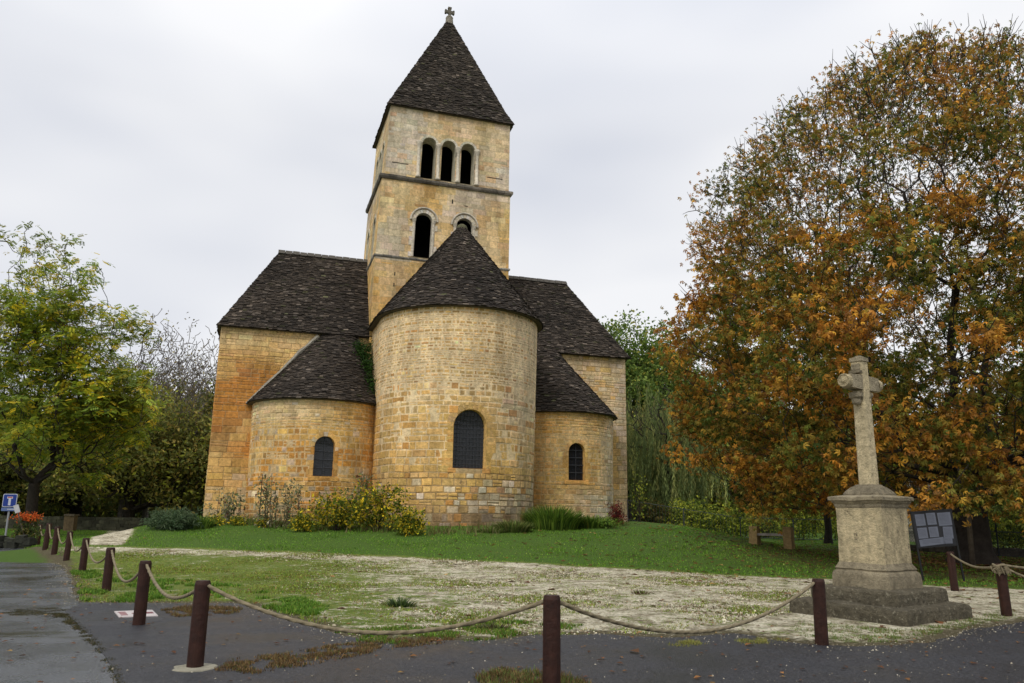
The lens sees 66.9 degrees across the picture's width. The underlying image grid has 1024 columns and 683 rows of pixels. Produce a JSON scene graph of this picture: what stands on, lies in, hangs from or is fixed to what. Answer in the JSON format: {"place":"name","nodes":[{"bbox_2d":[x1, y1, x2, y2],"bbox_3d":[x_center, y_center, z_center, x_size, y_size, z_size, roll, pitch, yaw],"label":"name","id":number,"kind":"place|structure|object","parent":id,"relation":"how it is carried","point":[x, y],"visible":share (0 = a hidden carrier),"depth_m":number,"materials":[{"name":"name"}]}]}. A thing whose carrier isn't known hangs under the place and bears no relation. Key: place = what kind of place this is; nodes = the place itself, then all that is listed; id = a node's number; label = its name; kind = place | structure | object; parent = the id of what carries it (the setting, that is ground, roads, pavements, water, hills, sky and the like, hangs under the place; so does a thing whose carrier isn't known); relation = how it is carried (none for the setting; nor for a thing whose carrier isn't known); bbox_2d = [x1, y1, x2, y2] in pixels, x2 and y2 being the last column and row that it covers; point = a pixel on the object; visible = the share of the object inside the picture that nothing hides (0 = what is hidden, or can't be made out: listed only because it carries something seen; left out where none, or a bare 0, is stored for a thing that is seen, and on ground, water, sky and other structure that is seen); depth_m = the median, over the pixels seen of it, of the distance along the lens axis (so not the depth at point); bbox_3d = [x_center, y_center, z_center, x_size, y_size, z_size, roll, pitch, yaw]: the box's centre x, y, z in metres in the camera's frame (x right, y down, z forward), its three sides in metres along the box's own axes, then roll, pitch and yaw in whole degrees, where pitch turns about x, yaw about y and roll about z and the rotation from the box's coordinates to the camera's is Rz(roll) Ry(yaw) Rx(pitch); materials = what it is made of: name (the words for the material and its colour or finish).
{"place":"outdoors","nodes":[
{"label":"outdoors","id":0,"kind":"place"},
{"bbox_2d":[160,603,242,616],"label":"dry grass","id":1,"kind":"structure","parent":0,"point":[216,608],"depth_m":12.07,"materials":[{"name":"brown plant"}]},
{"bbox_2d":[70,548,811,636],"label":"yard grass","id":2,"kind":"structure","parent":0,"point":[257,572],"depth_m":16.66,"materials":[{"name":"green plant"}]},
{"bbox_2d":[0,548,936,682],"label":"road","id":3,"kind":"structure","parent":0,"point":[47,658],"depth_m":9.59,"materials":[{"name":"asphalt"}]},
{"bbox_2d":[2,606,83,617],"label":"moss","id":4,"kind":"object","parent":3,"relation":"on","point":[39,612],"visible":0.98,"depth_m":11.64,"materials":[{"name":"green plant"}]},
{"bbox_2d":[53,613,131,682],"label":"moss","id":5,"kind":"object","parent":3,"relation":"on","point":[71,623],"visible":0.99,"depth_m":9.63,"materials":[{"name":"green plant"}]},
{"bbox_2d":[0,517,1023,646],"bbox_3d":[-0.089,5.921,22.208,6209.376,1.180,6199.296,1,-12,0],"label":"ground","id":6,"kind":"structure","parent":0,"point":[782,628],"depth_m":19.46,"materials":[{"name":"plant"}]},
{"bbox_2d":[1,494,17,535],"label":"road sign","id":7,"kind":"object","parent":6,"relation":"on","point":[9,501],"visible":0.73,"depth_m":30.21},
{"bbox_2d":[0,535,37,548],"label":"stone trough","id":8,"kind":"object","parent":6,"relation":"on","point":[22,541],"visible":0.88,"depth_m":28.23,"materials":[{"name":"stone"}]},
{"bbox_2d":[6,511,43,540],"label":"flowering plant","id":9,"kind":"object","parent":6,"relation":"on","point":[29,519],"visible":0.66,"depth_m":29.20,"materials":[{"name":"green plant"}]},
{"bbox_2d":[0,387,74,515],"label":"dark tree","id":10,"kind":"object","parent":6,"relation":"on","point":[21,493],"visible":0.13,"depth_m":55.61,"materials":[{"name":"green plant"}]},
{"bbox_2d":[42,523,51,549],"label":"wooden post","id":11,"kind":"object","parent":6,"relation":"on","point":[46,541],"visible":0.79,"depth_m":24.59,"materials":[{"name":"brown wood"}]},
{"bbox_2d":[51,527,60,554],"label":"wooden post","id":12,"kind":"object","parent":6,"relation":"on","point":[54,549],"visible":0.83,"depth_m":23.39,"materials":[{"name":"brown wood"}]},
{"bbox_2d":[0,395,116,515],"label":"dark tree","id":13,"kind":"object","parent":6,"relation":"on","point":[14,485],"visible":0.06,"depth_m":57.76,"materials":[{"name":"green plant"}]},
{"bbox_2d":[63,531,72,560],"bbox_3d":[-12.562,5.901,21.906,0.166,1.048,0.167,-6,-15,29],"label":"wooden post","id":14,"kind":"object","parent":6,"relation":"on","point":[67,551],"visible":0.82,"depth_m":21.87,"materials":[{"name":"brown wood"}]},
{"bbox_2d":[63,514,79,530],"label":"stone pillar","id":15,"kind":"structure","parent":6,"relation":"on","point":[70,522],"depth_m":47.44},
{"bbox_2d":[0,515,148,530],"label":"wall","id":16,"kind":"structure","parent":6,"relation":"on","point":[107,523],"depth_m":49.08,"materials":[{"name":"stone"}]},
{"bbox_2d":[0,394,160,516],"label":"dark tree","id":17,"kind":"object","parent":6,"relation":"on","point":[76,509],"visible":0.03,"depth_m":64.03,"materials":[{"name":"green plant"}]},
{"bbox_2d":[79,538,89,570],"bbox_3d":[-10.338,5.280,18.701,0.167,1.048,0.166,0,-12,3],"label":"wooden post","id":18,"kind":"object","parent":6,"relation":"on","point":[83,559],"visible":0.72,"depth_m":18.67,"materials":[{"name":"brown wood"}]},
{"bbox_2d":[0,221,172,534],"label":"walnut tree","id":19,"kind":"object","parent":6,"relation":"on","point":[87,423],"visible":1,"depth_m":39.55,"materials":[{"name":"green plant"}]},
{"bbox_2d":[0,388,211,517],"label":"dark tree","id":20,"kind":"object","parent":6,"relation":"on","point":[154,463],"visible":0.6,"depth_m":52.04,"materials":[{"name":"green plant"}]},
{"bbox_2d":[102,547,114,590],"bbox_3d":[-7.646,4.437,14.660,0.167,1.048,0.166,8,-14,-32],"label":"wooden post","id":21,"kind":"object","parent":6,"relation":"on","point":[107,574],"visible":0.72,"depth_m":14.63,"materials":[{"name":"brown wood"}]},
{"bbox_2d":[66,378,214,516],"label":"dark tree","id":22,"kind":"object","parent":6,"relation":"on","point":[204,423],"visible":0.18,"depth_m":55.46,"materials":[{"name":"green plant"}]},
{"bbox_2d":[132,560,151,624],"bbox_3d":[-5.103,3.585,10.664,0.166,1.103,0.167,10,-15,-35],"label":"wooden post","id":23,"kind":"object","parent":6,"relation":"on","point":[141,600],"visible":0.82,"depth_m":10.63,"materials":[{"name":"brown wood"}]},
{"bbox_2d":[111,550,137,582],"bbox_3d":[-6.362,3.717,12.728,0.044,0.445,4.715,8,-14,-31],"label":"rope","id":24,"kind":"object","parent":23,"relation":"attached to","point":[119,575],"visible":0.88,"depth_m":13.17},
{"bbox_2d":[96,339,195,520],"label":"bare tree","id":25,"kind":"object","parent":6,"relation":"on","point":[120,509],"visible":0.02,"depth_m":64.06,"materials":[{"name":"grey plant"}]},
{"bbox_2d":[95,309,213,517],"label":"bare tree","id":26,"kind":"object","parent":6,"relation":"on","point":[145,513],"visible":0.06,"depth_m":70.40,"materials":[{"name":"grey plant"}]},
{"bbox_2d":[139,506,203,530],"bbox_3d":[-13.141,6.911,30.123,2.427,1.108,1.788,1,-12,0],"label":"lavender bush","id":27,"kind":"object","parent":6,"relation":"on","point":[173,520],"visible":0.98,"depth_m":29.80,"materials":[{"name":"green plant"}]},
{"bbox_2d":[133,322,219,508],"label":"bare tree","id":28,"kind":"object","parent":6,"relation":"on","point":[180,373],"visible":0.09,"depth_m":61.96,"materials":[{"name":"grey plant"}]},
{"bbox_2d":[152,344,217,515],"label":"bare tree","id":29,"kind":"object","parent":6,"relation":"on","point":[203,385],"visible":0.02,"depth_m":65.77,"materials":[{"name":"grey plant"}]},
{"bbox_2d":[155,354,215,513],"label":"bare tree","id":30,"kind":"object","parent":6,"relation":"on","point":[197,406],"visible":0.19,"depth_m":56.59,"materials":[{"name":"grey plant"}]},
{"bbox_2d":[69,569,329,615],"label":"weed clumps","id":31,"kind":"object","parent":6,"relation":"on","point":[294,604],"visible":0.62,"depth_m":13.81,"materials":[{"name":"green plant"}]},
{"bbox_2d":[188,514,215,528],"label":"lavender bush","id":32,"kind":"object","parent":6,"relation":"on","point":[207,523],"visible":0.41,"depth_m":30.53,"materials":[{"name":"green plant"}]},
{"bbox_2d":[203,487,247,524],"bbox_3d":[-12.036,6.970,32.672,1.591,1.621,1.299,-5,-14,26],"label":"hollyhock","id":33,"kind":"object","parent":6,"relation":"on","point":[226,513],"visible":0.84,"depth_m":32.56,"materials":[{"name":"green plant"}]},
{"bbox_2d":[227,514,248,525],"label":"flower tuft","id":34,"kind":"object","parent":6,"relation":"on","point":[235,521],"visible":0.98,"depth_m":31.65,"materials":[{"name":"yellow plant"}]},
{"bbox_2d":[252,474,282,527],"bbox_3d":[-9.878,6.481,31.358,1.163,2.280,1.213,6,-13,-22],"label":"hollyhock","id":35,"kind":"object","parent":6,"relation":"on","point":[267,502],"visible":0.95,"depth_m":31.32,"materials":[{"name":"green plant"}]},
{"bbox_2d":[279,478,307,527],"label":"hollyhock","id":36,"kind":"object","parent":6,"relation":"on","point":[287,511],"visible":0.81,"depth_m":31.38,"materials":[{"name":"green plant"}]},
{"bbox_2d":[287,508,320,531],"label":"yellow bush","id":37,"kind":"object","parent":6,"relation":"on","point":[303,522],"visible":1,"depth_m":29.97,"materials":[{"name":"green plant"}]},
{"bbox_2d":[307,487,366,530],"bbox_3d":[-6.910,6.652,30.694,2.513,1.781,1.512,1,-12,0],"label":"yellow bush","id":38,"kind":"object","parent":6,"relation":"on","point":[337,515],"visible":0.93,"depth_m":30.48,"materials":[{"name":"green plant"}]},
{"bbox_2d":[339,471,373,526],"bbox_3d":[-6.354,6.589,32.224,1.521,2.400,1.149,1,-12,0],"label":"hollyhock","id":39,"kind":"object","parent":6,"relation":"on","point":[363,484],"visible":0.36,"depth_m":32.22,"materials":[{"name":"green plant"}]},
{"bbox_2d":[342,479,421,528],"bbox_3d":[-5.148,6.539,30.840,3.272,2.103,1.839,1,-12,0],"label":"yellow bush","id":40,"kind":"object","parent":6,"relation":"on","point":[382,509],"visible":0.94,"depth_m":30.70,"materials":[{"name":"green plant"}]},
{"bbox_2d":[379,596,417,607],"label":"weed","id":41,"kind":"object","parent":6,"relation":"on","point":[401,602],"visible":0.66,"depth_m":12.98,"materials":[{"name":"green plant"}]},
{"bbox_2d":[389,506,430,536],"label":"yellow bush","id":42,"kind":"object","parent":6,"relation":"on","point":[410,525],"visible":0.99,"depth_m":29.27,"materials":[{"name":"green plant"}]},
{"bbox_2d":[203,7,631,525],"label":"church","id":43,"kind":"structure","parent":6,"relation":"on","point":[499,394],"depth_m":37.91,"materials":[{"name":"beige stone"}]},
{"bbox_2d":[313,436,333,475],"bbox_3d":[-8.503,5.186,35.012,0.863,1.780,0.116,5,-13,-20],"label":"window","id":44,"kind":"structure","parent":43,"relation":"in","point":[324,446],"depth_m":35.04,"materials":[{"name":"black glass"}]},
{"bbox_2d":[351,338,376,393],"bbox_3d":[-7.194,1.466,38.174,1.448,3.725,2.691,8,-14,-29],"label":"ivy","id":45,"kind":"object","parent":43,"relation":"attached to","point":[367,362],"visible":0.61,"depth_m":38.49,"materials":[{"name":"green plant"}]},
{"bbox_2d":[453,410,483,468],"bbox_3d":[-1.897,4.285,34.013,1.365,2.547,0.169,4,-13,-13],"label":"window","id":46,"kind":"structure","parent":43,"relation":"in","point":[468,438],"depth_m":34.04,"materials":[{"name":"black glass"}]},
{"bbox_2d":[569,443,582,479],"bbox_3d":[3.195,6.036,38.938,0.823,1.840,0.116,4,-13,-15],"label":"window","id":47,"kind":"structure","parent":43,"relation":"in","point":[575,450],"depth_m":38.97,"materials":[{"name":"black glass"}]},
{"bbox_2d":[208,511,630,537],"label":"wall foot weeds","id":48,"kind":"object","parent":6,"relation":"on","point":[382,529],"depth_m":30.75,"materials":[{"name":"green plant"}]},
{"bbox_2d":[102,549,810,635],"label":"gravel stones","id":49,"kind":"object","parent":6,"relation":"on","point":[587,599],"visible":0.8,"depth_m":16.08,"materials":[{"name":"gravel"}]},
{"bbox_2d":[334,618,582,643],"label":"weed clumps","id":50,"kind":"object","parent":6,"relation":"on","point":[499,634],"visible":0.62,"depth_m":10.32,"materials":[{"name":"green plant"}]},
{"bbox_2d":[0,471,1000,529],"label":"wood","id":51,"kind":"object","parent":6,"relation":"on","point":[110,510],"depth_m":73.09,"materials":[{"name":"green plant"}]},
{"bbox_2d":[0,523,1023,586],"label":"lawn grass","id":52,"kind":"structure","parent":6,"relation":"on","point":[797,545],"depth_m":26.90,"materials":[{"name":"green plant"}]},
{"bbox_2d":[0,550,1023,682],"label":"fallen leaves","id":53,"kind":"object","parent":6,"relation":"on","point":[174,651],"visible":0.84,"depth_m":11.43,"materials":[{"name":"brown plant"}]},
{"bbox_2d":[490,519,536,532],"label":"iris clump","id":54,"kind":"object","parent":6,"relation":"on","point":[511,526],"visible":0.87,"depth_m":30.74,"materials":[{"name":"green plant"}]},
{"bbox_2d":[516,503,588,529],"bbox_3d":[1.735,7.308,32.396,3.389,1.093,2.440,1,-12,0],"label":"iris clump","id":55,"kind":"object","parent":6,"relation":"on","point":[553,519],"visible":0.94,"depth_m":31.87,"materials":[{"name":"green plant"}]},
{"bbox_2d":[143,521,1023,651],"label":"fallen leaves","id":56,"kind":"object","parent":6,"relation":"on","point":[936,561],"visible":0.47,"depth_m":25.66,"materials":[{"name":"brown plant"}]},
{"bbox_2d":[580,514,609,527],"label":"iris clump","id":57,"kind":"object","parent":6,"relation":"on","point":[589,522],"visible":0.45,"depth_m":32.67,"materials":[{"name":"green plant"}]},
{"bbox_2d":[594,513,623,528],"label":"green bush","id":58,"kind":"object","parent":6,"relation":"on","point":[608,524],"visible":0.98,"depth_m":32.69,"materials":[{"name":"green plant"}]},
{"bbox_2d":[606,500,628,525],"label":"red bush","id":59,"kind":"object","parent":6,"relation":"on","point":[616,514],"visible":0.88,"depth_m":34.28,"materials":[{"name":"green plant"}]},
{"bbox_2d":[628,467,650,521],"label":"sapling","id":60,"kind":"object","parent":6,"relation":"on","point":[639,500],"visible":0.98,"depth_m":42.16,"materials":[{"name":"green plant"}]},
{"bbox_2d":[597,304,692,520],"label":"green tree","id":61,"kind":"object","parent":6,"relation":"on","point":[641,369],"visible":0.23,"depth_m":65.47,"materials":[{"name":"green plant"}]},
{"bbox_2d":[632,497,673,523],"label":"shrub","id":62,"kind":"object","parent":6,"relation":"on","point":[652,513],"visible":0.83,"depth_m":44.57,"materials":[{"name":"green plant"}]},
{"bbox_2d":[616,315,739,524],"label":"green tree","id":63,"kind":"object","parent":6,"relation":"on","point":[695,371],"visible":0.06,"depth_m":71.36,"materials":[{"name":"green plant"}]},
{"bbox_2d":[626,404,736,521],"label":"dark tree","id":64,"kind":"object","parent":6,"relation":"on","point":[710,491],"visible":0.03,"depth_m":55.79,"materials":[{"name":"green plant"}]},
{"bbox_2d":[626,378,742,523],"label":"willow tree","id":65,"kind":"object","parent":6,"relation":"on","point":[653,438],"visible":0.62,"depth_m":48.31,"materials":[{"name":"green plant"}]},
{"bbox_2d":[658,495,725,528],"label":"shrub","id":66,"kind":"object","parent":6,"relation":"on","point":[689,522],"visible":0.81,"depth_m":44.56,"materials":[{"name":"green plant"}]},
{"bbox_2d":[627,499,835,540],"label":"iron fence","id":67,"kind":"object","parent":6,"relation":"on","point":[726,520],"visible":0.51,"depth_m":42.38,"materials":[{"name":"metal"}]},
{"bbox_2d":[699,497,765,536],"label":"shrub","id":68,"kind":"object","parent":6,"relation":"on","point":[735,522],"visible":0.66,"depth_m":44.46,"materials":[{"name":"green plant"}]},
{"bbox_2d":[696,344,788,515],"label":"green tree","id":69,"kind":"object","parent":6,"relation":"on","point":[728,391],"visible":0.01,"depth_m":76.28,"materials":[{"name":"green plant"}]},
{"bbox_2d":[741,511,795,537],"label":"shrub","id":70,"kind":"object","parent":6,"relation":"on","point":[766,529],"visible":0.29,"depth_m":46.29,"materials":[{"name":"green plant"}]},
{"bbox_2d":[749,526,794,548],"bbox_3d":[9.920,7.488,29.635,1.568,0.814,0.637,-6,-14,29],"label":"stone bench","id":71,"kind":"object","parent":6,"relation":"on","point":[787,535],"visible":0.86,"depth_m":29.40,"materials":[{"name":"brown stone"}]},
{"bbox_2d":[759,496,837,539],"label":"shrub","id":72,"kind":"object","parent":6,"relation":"on","point":[809,525],"visible":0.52,"depth_m":43.53,"materials":[{"name":"green plant"}]},
{"bbox_2d":[760,364,853,543],"bbox_3d":[15.383,5.013,40.112,6.149,10.949,6.496,10,-15,-35],"label":"young tree","id":73,"kind":"object","parent":6,"relation":"on","point":[828,532],"visible":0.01,"depth_m":38.84,"materials":[{"name":"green plant"}]},
{"bbox_2d":[714,408,903,530],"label":"dark tree","id":74,"kind":"object","parent":6,"relation":"on","point":[740,494],"visible":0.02,"depth_m":67.41,"materials":[{"name":"green plant"}]},
{"bbox_2d":[812,578,828,645],"bbox_3d":[3.925,3.559,9.856,0.166,1.048,0.167,2,-11,-7],"label":"wooden post","id":75,"kind":"object","parent":6,"relation":"on","point":[820,614],"visible":0.75,"depth_m":9.82,"materials":[{"name":"brown wood"}]},
{"bbox_2d":[647,13,1023,564],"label":"chestnut tree","id":76,"kind":"object","parent":6,"relation":"on","point":[843,335],"visible":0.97,"depth_m":24.46,"materials":[{"name":"orange plant"}]},
{"bbox_2d":[789,356,972,626],"bbox_3d":[6.106,2.454,13.248,2.037,4.495,2.044,10,-15,-35],"label":"stone cross","id":77,"kind":"object","parent":6,"relation":"on","point":[876,577],"visible":0.93,"depth_m":12.72,"materials":[{"name":"stone"}]},
{"bbox_2d":[790,610,1016,642],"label":"dry grass","id":78,"kind":"structure","parent":6,"relation":"on","point":[927,632],"depth_m":10.98,"materials":[{"name":"beige plant"}]},
{"bbox_2d":[808,399,1009,521],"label":"dark tree","id":79,"kind":"object","parent":6,"relation":"on","point":[889,464],"depth_m":60.93,"materials":[{"name":"green plant"}]},
{"bbox_2d":[904,481,942,541],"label":"stone wall","id":80,"kind":"structure","parent":6,"relation":"on","point":[911,538],"depth_m":43.59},
{"bbox_2d":[910,509,964,580],"bbox_3d":[10.916,5.386,19.841,1.040,2.100,0.054,-5,-13,3],"label":"notice board","id":81,"kind":"object","parent":6,"relation":"on","point":[933,528],"visible":1,"depth_m":19.94,"materials":[{"name":"metal"}]},
{"bbox_2d":[880,383,1023,536],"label":"dark tree","id":82,"kind":"object","parent":6,"relation":"on","point":[1006,442],"visible":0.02,"depth_m":56.55,"materials":[{"name":"green plant"}]},
{"bbox_2d":[946,552,958,590],"bbox_3d":[9.853,5.263,17.307,0.167,1.103,0.166,-5,-13,18],"label":"wooden post","id":83,"kind":"object","parent":6,"relation":"on","point":[953,578],"visible":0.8,"depth_m":17.28,"materials":[{"name":"brown wood"}]},
{"bbox_2d":[907,505,1023,556],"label":"fence","id":84,"kind":"object","parent":6,"relation":"on","point":[997,540],"visible":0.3,"depth_m":30.04,"materials":[{"name":"metal"}]},
{"bbox_2d":[956,459,975,565],"bbox_3d":[14.772,5.176,25.466,0.187,4.513,0.482,7,-14,-28],"label":"wooden pole","id":85,"kind":"object","parent":6,"relation":"on","point":[971,546],"visible":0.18,"depth_m":25.01,"materials":[{"name":"brown wood"}]},
{"bbox_2d":[910,545,1023,555],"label":"wall","id":86,"kind":"structure","parent":6,"relation":"on","point":[946,549],"depth_m":31.51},
{"bbox_2d":[970,340,1023,439],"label":"green tree","id":87,"kind":"object","parent":6,"relation":"on","point":[998,361],"visible":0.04,"depth_m":64.83,"materials":[{"name":"green plant"}]},
{"bbox_2d":[995,563,1012,616],"bbox_3d":[8.248,4.293,12.983,0.167,1.103,0.166,3,-12,-18],"label":"wooden post","id":88,"kind":"object","parent":6,"relation":"on","point":[1004,595],"visible":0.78,"depth_m":12.94,"materials":[{"name":"brown wood"}]},
{"bbox_2d":[990,563,1010,575],"bbox_3d":[8.213,3.844,13.057,0.280,0.201,0.280,1,-12,0],"label":"rope knot","id":89,"kind":"object","parent":88,"relation":"attached to","point":[999,569],"visible":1,"depth_m":12.99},
{"bbox_2d":[988,499,1023,548],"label":"shrub","id":90,"kind":"object","parent":6,"relation":"on","point":[1011,538],"visible":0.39,"depth_m":34.55,"materials":[{"name":"green plant"}]},
{"bbox_2d":[0,0,1023,419],"label":"sky","id":91,"kind":"structure","parent":0,"point":[191,144],"materials":[{"name":"white"}]},
{"bbox_2d":[473,664,592,682],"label":"dry grass","id":92,"kind":"structure","parent":0,"point":[504,675],"depth_m":7.47,"materials":[{"name":"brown plant"}]},
{"bbox_2d":[65,602,1023,682],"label":"pavement","id":93,"kind":"structure","parent":0,"point":[255,637],"depth_m":8.74,"materials":[{"name":"asphalt"}]},
{"bbox_2d":[114,610,157,617],"bbox_3d":[-5.638,4.077,11.614,0.528,0.014,0.792,8,-14,-30],"label":"ground plate","id":94,"kind":"object","parent":93,"relation":"on","point":[127,614],"visible":0.78,"depth_m":11.55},
{"bbox_2d":[172,663,216,671],"bbox_3d":[-3.206,3.283,7.803,0.444,0.010,0.420,1,-12,0],"label":"concrete collar","id":95,"kind":"object","parent":93,"relation":"on","point":[184,668],"visible":0.86,"depth_m":7.74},
{"bbox_2d":[186,580,210,667],"bbox_3d":[-3.207,3.011,7.909,0.166,1.103,0.167,3,-13,-11],"label":"wooden post","id":96,"kind":"object","parent":95,"relation":"on","point":[198,632],"visible":0.84,"depth_m":7.88,"materials":[{"name":"brown wood"}]},
{"bbox_2d":[145,564,193,599],"bbox_3d":[-4.141,2.942,9.364,0.044,0.304,3.303,9,-15,-33],"label":"rope","id":97,"kind":"object","parent":96,"relation":"attached to","point":[165,594],"visible":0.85,"depth_m":9.47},
{"bbox_2d":[207,584,542,634],"bbox_3d":[-1.415,2.631,7.520,3.577,0.404,0.044,-2,-13,14],"label":"rope","id":98,"kind":"object","parent":96,"relation":"attached to","point":[372,632],"visible":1,"depth_m":7.44,"materials":[{"name":"fabric"}]},
{"bbox_2d":[210,633,459,673],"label":"dry grass","id":99,"kind":"structure","parent":93,"relation":"on","point":[243,666],"depth_m":8.58,"materials":[{"name":"brown plant"}]},
{"bbox_2d":[42,562,1020,682],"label":"grit","id":100,"kind":"object","parent":93,"relation":"on","point":[531,634],"visible":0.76,"depth_m":10.12,"materials":[{"name":"gravel"}]},
{"bbox_2d":[542,594,560,682],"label":"wooden post","id":101,"kind":"object","parent":93,"relation":"on","point":[551,669],"visible":1,"depth_m":6.98,"materials":[{"name":"brown wood"}]},
{"bbox_2d":[561,582,814,633],"bbox_3d":[2.137,2.938,8.492,4.519,0.485,0.044,11,-16,-38],"label":"rope","id":102,"kind":"object","parent":101,"relation":"attached to","point":[644,628],"visible":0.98,"depth_m":8.16,"materials":[{"name":"fabric"}]},
{"bbox_2d":[735,636,788,643],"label":"dry grass","id":103,"kind":"structure","parent":93,"relation":"on","point":[764,641],"depth_m":9.97,"materials":[{"name":"green plant"}]},
{"bbox_2d":[666,638,707,646],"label":"dry grass","id":104,"kind":"structure","parent":0,"point":[688,642],"depth_m":9.70,"materials":[{"name":"green plant"}]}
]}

